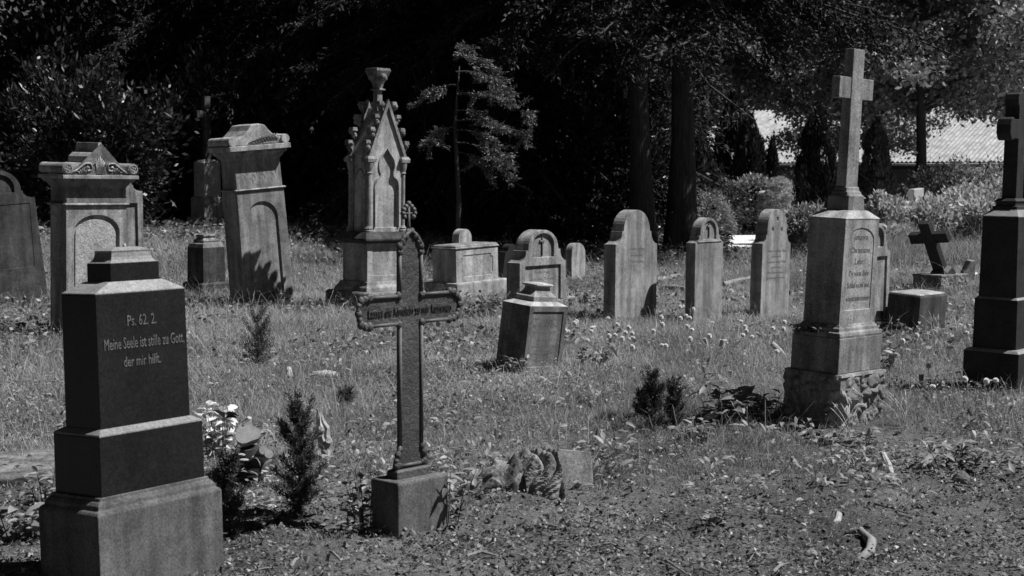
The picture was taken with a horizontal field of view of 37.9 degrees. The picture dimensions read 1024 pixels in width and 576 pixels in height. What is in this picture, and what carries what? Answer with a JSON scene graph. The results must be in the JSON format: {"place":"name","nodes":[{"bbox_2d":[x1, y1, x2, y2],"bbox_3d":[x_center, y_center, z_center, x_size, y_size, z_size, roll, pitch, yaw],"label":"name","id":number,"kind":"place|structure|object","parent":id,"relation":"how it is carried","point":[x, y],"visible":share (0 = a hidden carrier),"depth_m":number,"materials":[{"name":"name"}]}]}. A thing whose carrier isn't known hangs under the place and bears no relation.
{"place":"outdoors","nodes":[
{"label":"outdoors","id":0,"kind":"place"},
{"bbox_2d":[0,220,1023,575],"bbox_3d":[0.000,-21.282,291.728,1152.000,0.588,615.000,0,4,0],"label":"ground","id":1,"kind":"structure","parent":0,"point":[640,502],"depth_m":7.17,"materials":[{"name":"soil"}]},
{"bbox_2d":[0,502,43,540],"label":"leafy weed","id":2,"kind":"object","parent":1,"relation":"on","point":[16,516],"visible":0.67,"depth_m":6.69,"materials":[{"name":"grey plant"}]},
{"bbox_2d":[0,171,48,309],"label":"headstone","id":3,"kind":"object","parent":1,"relation":"on","point":[21,260],"visible":0.92,"depth_m":17.82,"materials":[{"name":"stone"}]},
{"bbox_2d":[0,448,54,486],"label":"fallen slab","id":4,"kind":"object","parent":1,"relation":"on","point":[10,472],"depth_m":8.08,"materials":[{"name":"stone"}]},
{"bbox_2d":[0,97,61,224],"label":"laurel shrub","id":5,"kind":"object","parent":1,"relation":"on","point":[15,164],"visible":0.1,"depth_m":28.52,"materials":[{"name":"black plant"}]},
{"bbox_2d":[12,466,55,502],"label":"leafy weed","id":6,"kind":"object","parent":1,"relation":"on","point":[45,490],"visible":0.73,"depth_m":7.17,"materials":[{"name":"grey plant"}]},
{"bbox_2d":[38,142,138,336],"bbox_3d":[-4.137,-0.376,14.591,0.475,2.085,0.822,6,7,43],"label":"scroll topped monument","id":7,"kind":"object","parent":1,"relation":"on","point":[88,182],"visible":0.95,"depth_m":14.39,"materials":[{"name":"stone"}]},
{"bbox_2d":[13,4,181,125],"bbox_3d":[-9.481,-3.302,34.224,4.524,6.666,3.056,-3,6,-37],"label":"laurel shrub","id":8,"kind":"object","parent":1,"relation":"on","point":[126,78],"visible":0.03,"depth_m":33.94,"materials":[{"name":"black plant"}]},
{"bbox_2d":[0,0,198,122],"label":"dense tree","id":9,"kind":"object","parent":1,"relation":"on","point":[67,15],"visible":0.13,"depth_m":37.71,"materials":[{"name":"black plant"}]},
{"bbox_2d":[0,26,204,233],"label":"laurel shrub","id":10,"kind":"object","parent":1,"relation":"on","point":[125,140],"visible":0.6,"depth_m":27.69,"materials":[{"name":"black plant"}]},
{"bbox_2d":[27,49,216,224],"bbox_3d":[-7.497,-2.398,30.046,4.806,4.646,3.056,-4,6,-43],"label":"laurel shrub","id":11,"kind":"object","parent":1,"relation":"on","point":[171,174],"visible":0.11,"depth_m":29.58,"materials":[{"name":"black plant"}]},
{"bbox_2d":[38,243,223,575],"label":"granite monument","id":12,"kind":"object","parent":1,"relation":"on","point":[137,492],"visible":1,"depth_m":5.89,"materials":[{"name":"black stone"}]},
{"bbox_2d":[126,183,143,246],"bbox_3d":[-5.035,-0.562,19.207,0.120,1.750,0.620,5,8,42],"label":"headstone","id":13,"kind":"object","parent":1,"relation":"on","point":[134,221],"visible":0.23,"depth_m":19.29,"materials":[{"name":"stone"}]},
{"bbox_2d":[26,0,348,139],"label":"evergreen tree","id":14,"kind":"object","parent":1,"relation":"on","point":[149,14],"visible":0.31,"depth_m":32.42,"materials":[{"name":"black plant"}]},
{"bbox_2d":[66,0,332,169],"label":"evergreen tree","id":15,"kind":"object","parent":1,"relation":"on","point":[156,32],"visible":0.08,"depth_m":33.84,"materials":[{"name":"black plant"}]},
{"bbox_2d":[187,96,223,229],"bbox_3d":[-5.905,-2.341,28.905,0.596,2.720,0.657,4,6,40],"label":"distant cross monument","id":16,"kind":"object","parent":1,"relation":"on","point":[206,201],"visible":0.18,"depth_m":28.80,"materials":[{"name":"stone"}]},
{"bbox_2d":[183,234,229,296],"bbox_3d":[-3.960,-0.214,19.343,0.420,0.965,0.460,5,7,40],"label":"shaded stub pedestal","id":17,"kind":"object","parent":1,"relation":"on","point":[205,253],"visible":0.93,"depth_m":19.21,"materials":[{"name":"stone"}]},
{"bbox_2d":[194,400,237,463],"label":"leafy weed","id":18,"kind":"object","parent":1,"relation":"on","point":[210,436],"visible":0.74,"depth_m":8.44,"materials":[{"name":"grey plant"}]},
{"bbox_2d":[213,405,239,446],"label":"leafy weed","id":19,"kind":"object","parent":1,"relation":"on","point":[230,414],"visible":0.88,"depth_m":8.30,"materials":[{"name":"grey plant"}]},
{"bbox_2d":[210,443,253,539],"bbox_3d":[-1.287,0.921,6.696,0.184,0.474,0.204,4,6,38],"label":"young conifer","id":20,"kind":"object","parent":1,"relation":"on","point":[225,481],"visible":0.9,"depth_m":6.68,"materials":[{"name":"black plant"}]},
{"bbox_2d":[140,13,334,219],"bbox_3d":[-5.713,-2.766,30.314,4.524,5.858,3.056,-1,5,-12],"label":"laurel shrub","id":21,"kind":"object","parent":1,"relation":"on","point":[253,87],"visible":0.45,"depth_m":29.95,"materials":[{"name":"black plant"}]},
{"bbox_2d":[207,124,294,306],"bbox_3d":[-3.099,-0.802,18.047,0.805,2.345,0.620,-9,9,-35],"label":"leaning monument","id":22,"kind":"object","parent":1,"relation":"on","point":[256,230],"visible":0.99,"depth_m":17.87,"materials":[{"name":"stone"}]},
{"bbox_2d":[236,416,272,485],"bbox_3d":[-1.360,0.887,7.936,0.210,0.407,0.226,0,4,0],"label":"cut log","id":23,"kind":"object","parent":1,"relation":"on","point":[248,434],"visible":0.92,"depth_m":7.89,"materials":[{"name":"wood"}]},
{"bbox_2d":[233,296,283,365],"bbox_3d":[-2.123,0.381,12.531,0.429,0.649,0.345,0,4,0],"label":"young conifer","id":24,"kind":"object","parent":1,"relation":"on","point":[258,345],"visible":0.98,"depth_m":12.49,"materials":[{"name":"grey plant"}]},
{"bbox_2d":[265,385,329,515],"bbox_3d":[-1.011,0.773,7.045,0.303,0.669,0.307,0,4,0],"label":"young conifer","id":25,"kind":"object","parent":1,"relation":"on","point":[297,447],"visible":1,"depth_m":7.01,"materials":[{"name":"black plant"}]},
{"bbox_2d":[313,408,332,456],"bbox_3d":[-1.067,0.838,8.460,0.113,0.312,0.108,0,4,0],"label":"weathered root","id":26,"kind":"object","parent":1,"relation":"on","point":[325,434],"visible":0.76,"depth_m":8.45,"materials":[{"name":"grey wood"}]},
{"bbox_2d":[166,0,483,213],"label":"evergreen tree","id":27,"kind":"object","parent":1,"relation":"on","point":[322,118],"visible":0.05,"depth_m":30.41,"materials":[{"name":"black plant"}]},
{"bbox_2d":[320,508,361,537],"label":"leafy weed","id":28,"kind":"object","parent":1,"relation":"on","point":[334,528],"visible":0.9,"depth_m":6.70,"materials":[{"name":"grey plant"}]},
{"bbox_2d":[335,383,358,408],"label":"young conifer","id":29,"kind":"object","parent":1,"relation":"on","point":[340,394],"visible":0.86,"depth_m":10.51,"materials":[{"name":"grey plant"}]},
{"bbox_2d":[150,0,564,135],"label":"evergreen tree","id":30,"kind":"object","parent":1,"relation":"on","point":[313,33],"visible":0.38,"depth_m":29.12,"materials":[{"name":"black plant"}]},
{"bbox_2d":[341,470,374,530],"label":"leafy weed","id":31,"kind":"object","parent":1,"relation":"on","point":[359,510],"visible":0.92,"depth_m":6.80,"materials":[{"name":"grey plant"}]},
{"bbox_2d":[325,68,424,313],"bbox_3d":[-1.599,-1.054,17.659,0.800,3.060,0.920,5,6,44],"label":"gothic shrine","id":32,"kind":"object","parent":1,"relation":"on","point":[376,159],"visible":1,"depth_m":17.50,"materials":[{"name":"stone"}]},
{"bbox_2d":[38,210,739,262],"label":"woodland floor plants","id":33,"kind":"object","parent":1,"relation":"on","point":[176,225],"visible":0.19,"depth_m":27.31,"materials":[{"name":"grey plant"}]},
{"bbox_2d":[355,201,462,538],"bbox_3d":[-0.467,0.423,6.803,0.181,1.639,0.676,4,6,42],"label":"iron cross","id":34,"kind":"object","parent":1,"relation":"on","point":[406,490],"visible":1,"depth_m":6.77,"materials":[{"name":"grey metal"}]},
{"bbox_2d":[262,0,615,236],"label":"evergreen tree","id":35,"kind":"object","parent":1,"relation":"on","point":[321,69],"visible":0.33,"depth_m":28.85,"materials":[{"name":"black plant"}]},
{"bbox_2d":[265,0,629,243],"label":"evergreen tree","id":36,"kind":"object","parent":1,"relation":"on","point":[342,79],"visible":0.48,"depth_m":28.28,"materials":[{"name":"black plant"}]},
{"bbox_2d":[452,229,471,242],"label":"headstone","id":37,"kind":"object","parent":1,"relation":"on","point":[461,235],"visible":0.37,"depth_m":22.23,"materials":[{"name":"stone"}]},
{"bbox_2d":[442,467,482,525],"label":"leafy weed","id":38,"kind":"object","parent":1,"relation":"on","point":[460,493],"visible":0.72,"depth_m":6.95,"materials":[{"name":"grey plant"}]},
{"bbox_2d":[302,0,625,237],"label":"evergreen tree","id":39,"kind":"object","parent":1,"relation":"on","point":[527,76],"visible":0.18,"depth_m":28.94,"materials":[{"name":"black plant"}]},
{"bbox_2d":[424,242,506,298],"bbox_3d":[-0.586,-0.121,18.994,0.580,0.892,0.980,3,7,40],"label":"block tomb","id":40,"kind":"object","parent":1,"relation":"on","point":[456,260],"visible":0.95,"depth_m":18.75,"materials":[{"name":"stone"}]},
{"bbox_2d":[406,39,537,229],"bbox_3d":[-0.578,-1.962,23.378,2.118,3.787,1.309,-1,5,-9],"label":"young tree","id":41,"kind":"object","parent":1,"relation":"on","point":[491,124],"visible":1,"depth_m":23.38,"materials":[{"name":"grey plant"}]},
{"bbox_2d":[464,296,503,315],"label":"leafy weed","id":42,"kind":"object","parent":1,"relation":"on","point":[479,302],"visible":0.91,"depth_m":16.61,"materials":[{"name":"grey plant"}]},
{"bbox_2d":[403,100,573,242],"bbox_3d":[-0.583,-2.205,30.827,4.524,5.252,3.056,-2,5,-25],"label":"laurel shrub","id":43,"kind":"object","parent":1,"relation":"on","point":[487,225],"visible":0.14,"depth_m":30.15,"materials":[{"name":"black plant"}]},
{"bbox_2d":[0,223,980,356],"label":"ground cover","id":44,"kind":"object","parent":1,"relation":"on","point":[571,333],"visible":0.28,"depth_m":16.15,"materials":[{"name":"grey plant"}]},
{"bbox_2d":[498,244,515,277],"bbox_3d":[-0.078,-0.143,19.472,0.120,0.870,0.300,8,-1,39],"label":"headstone","id":45,"kind":"object","parent":1,"relation":"on","point":[505,253],"visible":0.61,"depth_m":19.36,"materials":[{"name":"black stone"}]},
{"bbox_2d":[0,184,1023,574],"bbox_3d":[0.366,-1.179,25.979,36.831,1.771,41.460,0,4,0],"label":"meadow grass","id":46,"kind":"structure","parent":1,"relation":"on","point":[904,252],"depth_m":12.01,"materials":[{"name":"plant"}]},
{"bbox_2d":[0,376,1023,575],"bbox_3d":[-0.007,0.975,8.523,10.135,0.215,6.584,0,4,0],"label":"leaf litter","id":47,"kind":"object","parent":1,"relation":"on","point":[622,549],"visible":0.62,"depth_m":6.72,"materials":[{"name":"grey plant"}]},
{"bbox_2d":[0,312,1023,575],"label":"meadow herbs","id":48,"kind":"object","parent":1,"relation":"on","point":[626,520],"visible":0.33,"depth_m":7.84,"materials":[{"name":"grey plant"}]},
{"bbox_2d":[0,292,1023,515],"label":"weeds","id":49,"kind":"object","parent":1,"relation":"on","point":[840,471],"visible":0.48,"depth_m":9.16,"materials":[{"name":"grey plant"}]},
{"bbox_2d":[463,444,564,499],"bbox_3d":[-0.014,0.986,7.720,0.529,0.312,0.366,-5,6,-15],"label":"carved garland fragment","id":50,"kind":"object","parent":1,"relation":"on","point":[534,471],"visible":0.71,"depth_m":7.64,"materials":[{"name":"stone"}]},
{"bbox_2d":[498,354,529,375],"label":"leafy weed","id":51,"kind":"object","parent":1,"relation":"on","point":[524,362],"visible":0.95,"depth_m":12.11,"materials":[{"name":"grey plant"}]},
{"bbox_2d":[495,282,567,373],"bbox_3d":[0.164,0.410,12.388,0.304,0.922,0.490,10,6,41],"label":"leaning pedestal","id":52,"kind":"object","parent":1,"relation":"on","point":[533,320],"visible":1,"depth_m":12.25,"materials":[{"name":"stone"}]},
{"bbox_2d":[312,32,756,241],"bbox_3d":[0.580,-7.681,33.932,10.607,14.019,8.723,1,5,9],"label":"evergreen tree","id":53,"kind":"object","parent":1,"relation":"on","point":[709,140],"visible":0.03,"depth_m":33.47,"materials":[{"name":"black plant"}]},
{"bbox_2d":[507,229,565,304],"bbox_3d":[0.290,-0.122,17.514,0.200,1.125,0.863,4,6,40],"label":"headstone","id":54,"kind":"object","parent":1,"relation":"on","point":[536,256],"visible":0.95,"depth_m":17.38,"materials":[{"name":"stone"}]},
{"bbox_2d":[393,1,749,252],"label":"evergreen tree","id":55,"kind":"object","parent":1,"relation":"on","point":[662,198],"visible":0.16,"depth_m":29.17,"materials":[{"name":"black plant"}]},
{"bbox_2d":[557,449,593,489],"bbox_3d":[0.322,0.975,7.847,0.259,0.250,0.037,9,-18,1],"label":"propped stone plate","id":56,"kind":"object","parent":1,"relation":"on","point":[576,465],"visible":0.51,"depth_m":7.84,"materials":[{"name":"stone"}]},
{"bbox_2d":[565,243,585,279],"bbox_3d":[0.953,-0.316,22.546,0.130,0.730,0.340,1,1,41],"label":"headstone","id":57,"kind":"object","parent":1,"relation":"on","point":[575,256],"visible":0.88,"depth_m":22.46,"materials":[{"name":"stone"}]},
{"bbox_2d":[564,337,616,368],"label":"leafy weed","id":58,"kind":"object","parent":1,"relation":"on","point":[600,354],"visible":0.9,"depth_m":12.59,"materials":[{"name":"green plant"}]},
{"bbox_2d":[540,57,670,247],"bbox_3d":[2.144,-2.345,31.087,3.056,5.858,4.807,2,5,22],"label":"laurel shrub","id":59,"kind":"object","parent":1,"relation":"on","point":[618,117],"visible":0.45,"depth_m":29.93,"materials":[{"name":"black plant"}]},
{"bbox_2d":[407,0,847,250],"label":"evergreen tree","id":60,"kind":"object","parent":1,"relation":"on","point":[641,196],"visible":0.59,"depth_m":26.43,"materials":[{"name":"black plant"}]},
{"bbox_2d":[603,210,656,322],"bbox_3d":[1.305,-0.167,16.409,0.158,1.385,0.783,3,4,40],"label":"headstone","id":61,"kind":"object","parent":1,"relation":"on","point":[630,262],"visible":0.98,"depth_m":16.27,"materials":[{"name":"stone"}]},
{"bbox_2d":[637,364,668,431],"bbox_3d":[0.916,0.721,9.561,0.218,0.484,0.228,-2,5,-19],"label":"young conifer","id":62,"kind":"object","parent":1,"relation":"on","point":[653,405],"visible":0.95,"depth_m":9.53,"materials":[{"name":"black plant"}]},
{"bbox_2d":[576,0,766,213],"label":"evergreen tree","id":63,"kind":"object","parent":1,"relation":"on","point":[724,184],"visible":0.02,"depth_m":36.83,"materials":[{"name":"black plant"}]},
{"bbox_2d":[662,374,687,426],"bbox_3d":[1.048,0.749,9.696,0.212,0.406,0.195,4,6,43],"label":"young conifer","id":64,"kind":"object","parent":1,"relation":"on","point":[673,392],"visible":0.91,"depth_m":9.65,"materials":[{"name":"black plant"}]},
{"bbox_2d":[667,416,718,444],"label":"leafy weed","id":65,"kind":"object","parent":1,"relation":"on","point":[693,429],"visible":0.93,"depth_m":9.13,"materials":[{"name":"grey plant"}]},
{"bbox_2d":[423,0,980,255],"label":"evergreen tree","id":66,"kind":"object","parent":1,"relation":"on","point":[682,191],"visible":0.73,"depth_m":25.98,"materials":[{"name":"black plant"}]},
{"bbox_2d":[685,217,722,321],"bbox_3d":[2.138,-0.135,16.585,0.133,1.295,0.568,4,6,40],"label":"headstone","id":67,"kind":"object","parent":1,"relation":"on","point":[704,265],"visible":0.96,"depth_m":16.48,"materials":[{"name":"stone"}]},
{"bbox_2d":[694,126,722,220],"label":"upright shrub","id":68,"kind":"object","parent":1,"relation":"on","point":[707,161],"visible":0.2,"depth_m":36.55,"materials":[{"name":"plant"}]},
{"bbox_2d":[693,0,738,148],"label":"dense tree","id":69,"kind":"object","parent":1,"relation":"on","point":[702,96],"visible":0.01,"depth_m":50.36,"materials":[{"name":"black plant"}]},
{"bbox_2d":[697,181,740,247],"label":"leafy shrub","id":70,"kind":"object","parent":1,"relation":"on","point":[728,221],"visible":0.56,"depth_m":31.24,"materials":[{"name":"grey plant"}]},
{"bbox_2d":[687,384,762,424],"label":"leafy weed","id":71,"kind":"object","parent":1,"relation":"on","point":[735,402],"visible":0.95,"depth_m":9.74,"materials":[{"name":"grey plant"}]},
{"bbox_2d":[709,89,750,226],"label":"upright shrub","id":72,"kind":"object","parent":1,"relation":"on","point":[720,156],"visible":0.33,"depth_m":40.41,"materials":[{"name":"plant"}]},
{"bbox_2d":[706,171,787,234],"bbox_3d":[6.031,-2.246,39.115,2.440,1.705,1.701,0,4,0],"label":"clipped hedge","id":73,"kind":"object","parent":1,"relation":"on","point":[753,178],"visible":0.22,"depth_m":38.59,"materials":[{"name":"grey plant"}]},
{"bbox_2d":[727,111,767,229],"bbox_3d":[6.308,-3.096,39.837,1.328,3.289,1.390,-2,5,-25],"label":"upright shrub","id":74,"kind":"object","parent":1,"relation":"on","point":[756,156],"visible":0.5,"depth_m":39.59,"materials":[{"name":"plant"}]},
{"bbox_2d":[723,386,782,421],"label":"leafy weed","id":75,"kind":"object","parent":1,"relation":"on","point":[761,405],"visible":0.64,"depth_m":9.93,"materials":[{"name":"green plant"}]},
{"bbox_2d":[749,209,790,317],"bbox_3d":[2.972,-0.220,17.161,0.149,1.375,0.633,5,5,40],"label":"headstone","id":76,"kind":"object","parent":1,"relation":"on","point":[770,264],"visible":1,"depth_m":17.02,"materials":[{"name":"stone"}]},
{"bbox_2d":[763,133,780,179],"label":"upright shrub","id":77,"kind":"object","parent":1,"relation":"on","point":[772,161],"visible":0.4,"depth_m":39.74,"materials":[{"name":"plant"}]},
{"bbox_2d":[765,175,792,198],"bbox_3d":[6.904,-2.087,38.453,0.792,1.692,0.829,0,4,0],"label":"topiary ball","id":78,"kind":"object","parent":1,"relation":"on","point":[779,179],"visible":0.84,"depth_m":38.24,"materials":[{"name":"grey plant"}]},
{"bbox_2d":[770,188,795,222],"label":"round bush","id":79,"kind":"object","parent":1,"relation":"on","point":[784,197],"visible":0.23,"depth_m":34.78,"materials":[{"name":"grey plant"}]},
{"bbox_2d":[779,198,825,256],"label":"laurel bush","id":80,"kind":"object","parent":1,"relation":"on","point":[798,221],"visible":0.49,"depth_m":27.32,"materials":[{"name":"grey plant"}]},
{"bbox_2d":[699,0,924,162],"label":"broadleaf tree","id":81,"kind":"object","parent":1,"relation":"on","point":[734,85],"visible":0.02,"depth_m":69.90,"materials":[{"name":"grey plant"}]},
{"bbox_2d":[789,101,837,210],"bbox_3d":[6.731,-2.528,32.931,1.203,3.228,1.177,0,4,-3],"label":"columnar cypress","id":82,"kind":"object","parent":1,"relation":"on","point":[814,176],"visible":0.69,"depth_m":32.60,"materials":[{"name":"plant"}]},
{"bbox_2d":[789,422,847,444],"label":"leafy weed","id":83,"kind":"object","parent":1,"relation":"on","point":[807,432],"visible":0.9,"depth_m":9.12,"materials":[{"name":"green plant"}]},
{"bbox_2d":[781,48,885,429],"bbox_3d":[2.183,-0.277,9.839,0.521,2.567,0.658,7,7,42],"label":"tall cross monument","id":84,"kind":"object","parent":1,"relation":"on","point":[836,360],"visible":0.81,"depth_m":9.72,"materials":[{"name":"stone"}]},
{"bbox_2d":[706,107,1003,186],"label":"shed","id":85,"kind":"structure","parent":1,"relation":"on","point":[978,141],"depth_m":57.62,"materials":[{"name":"metal"}]},
{"bbox_2d":[891,169,913,186],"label":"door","id":86,"kind":"structure","parent":85,"relation":"in","point":[903,176],"depth_m":57.39,"materials":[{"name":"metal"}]},
{"bbox_2d":[763,40,955,163],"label":"broadleaf tree","id":87,"kind":"object","parent":1,"relation":"on","point":[790,138],"visible":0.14,"depth_m":54.85,"materials":[{"name":"grey plant"}]},
{"bbox_2d":[844,527,876,564],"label":"curved branch","id":88,"kind":"object","parent":1,"relation":"on","point":[869,539],"visible":0.93,"depth_m":6.61,"materials":[{"name":"grey wood"}]},
{"bbox_2d":[843,430,881,448],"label":"leafy weed","id":89,"kind":"object","parent":1,"relation":"on","point":[854,436],"visible":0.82,"depth_m":8.99,"materials":[{"name":"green plant"}]},
{"bbox_2d":[857,115,898,207],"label":"columnar cypress","id":90,"kind":"object","parent":1,"relation":"on","point":[876,164],"visible":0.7,"depth_m":40.11,"materials":[{"name":"plant"}]},
{"bbox_2d":[873,224,889,331],"bbox_3d":[3.617,-0.013,15.116,0.140,1.290,0.620,4,6,40],"label":"headstone","id":91,"kind":"object","parent":1,"relation":"on","point":[882,283],"visible":0.38,"depth_m":15.20,"materials":[{"name":"stone"}]},
{"bbox_2d":[864,188,912,225],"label":"garden shrub","id":92,"kind":"object","parent":1,"relation":"on","point":[886,203],"visible":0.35,"depth_m":31.74,"materials":[{"name":"grey plant"}]},
{"bbox_2d":[754,0,1023,175],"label":"broadleaf tree","id":93,"kind":"object","parent":1,"relation":"on","point":[911,90],"visible":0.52,"depth_m":43.52,"materials":[{"name":"grey plant"}]},
{"bbox_2d":[882,221,919,244],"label":"garden shrub","id":94,"kind":"object","parent":1,"relation":"on","point":[902,227],"visible":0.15,"depth_m":29.28,"materials":[{"name":"grey plant"}]},
{"bbox_2d":[885,289,946,333],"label":"squat stone block","id":95,"kind":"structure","parent":1,"relation":"on","point":[911,305],"depth_m":15.08,"materials":[{"name":"stone"}]},
{"bbox_2d":[892,187,975,242],"bbox_3d":[8.373,-1.355,30.026,1.798,1.340,1.477,0,4,0],"label":"garden shrub","id":96,"kind":"object","parent":1,"relation":"on","point":[932,206],"visible":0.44,"depth_m":29.70,"materials":[{"name":"grey plant"}]},
{"bbox_2d":[901,152,967,199],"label":"garden shrub","id":97,"kind":"object","parent":1,"relation":"on","point":[927,182],"visible":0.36,"depth_m":41.77,"materials":[{"name":"grey plant"}]},
{"bbox_2d":[912,273,968,291],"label":"rough stone plinth","id":98,"kind":"structure","parent":1,"relation":"on","point":[929,278],"depth_m":19.80,"materials":[{"name":"stone"}]},
{"bbox_2d":[908,220,955,273],"bbox_3d":[5.617,-0.508,19.882,0.560,0.850,0.198,-2,31,46],"label":"slanting black cross","id":99,"kind":"object","parent":98,"relation":"on","point":[929,237],"visible":0.97,"depth_m":19.83,"materials":[{"name":"stone"}]},
{"bbox_2d":[929,179,979,237],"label":"garden shrub","id":100,"kind":"object","parent":1,"relation":"on","point":[955,193],"visible":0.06,"depth_m":30.88,"materials":[{"name":"grey plant"}]},
{"bbox_2d":[918,437,1000,468],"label":"leafy weed","id":101,"kind":"object","parent":1,"relation":"on","point":[961,447],"visible":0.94,"depth_m":8.22,"materials":[{"name":"grey plant"}]},
{"bbox_2d":[913,1,1023,102],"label":"broadleaf tree","id":102,"kind":"object","parent":1,"relation":"on","point":[948,76],"visible":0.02,"depth_m":64.43,"materials":[{"name":"grey plant"}]},
{"bbox_2d":[945,185,1001,243],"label":"garden shrub","id":103,"kind":"object","parent":1,"relation":"on","point":[986,202],"visible":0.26,"depth_m":29.72,"materials":[{"name":"grey plant"}]},
{"bbox_2d":[946,161,1002,188],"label":"garden shrub","id":104,"kind":"object","parent":1,"relation":"on","point":[975,174],"visible":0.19,"depth_m":40.72,"materials":[{"name":"grey plant"}]},
{"bbox_2d":[962,92,1023,394],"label":"dark cross monument","id":105,"kind":"object","parent":1,"relation":"on","point":[996,350],"visible":0.97,"depth_m":11.16,"materials":[{"name":"black stone"}]},
{"bbox_2d":[728,235,754,246],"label":"path","id":106,"kind":"structure","parent":0,"point":[738,240],"depth_m":34.85,"materials":[{"name":"white"}]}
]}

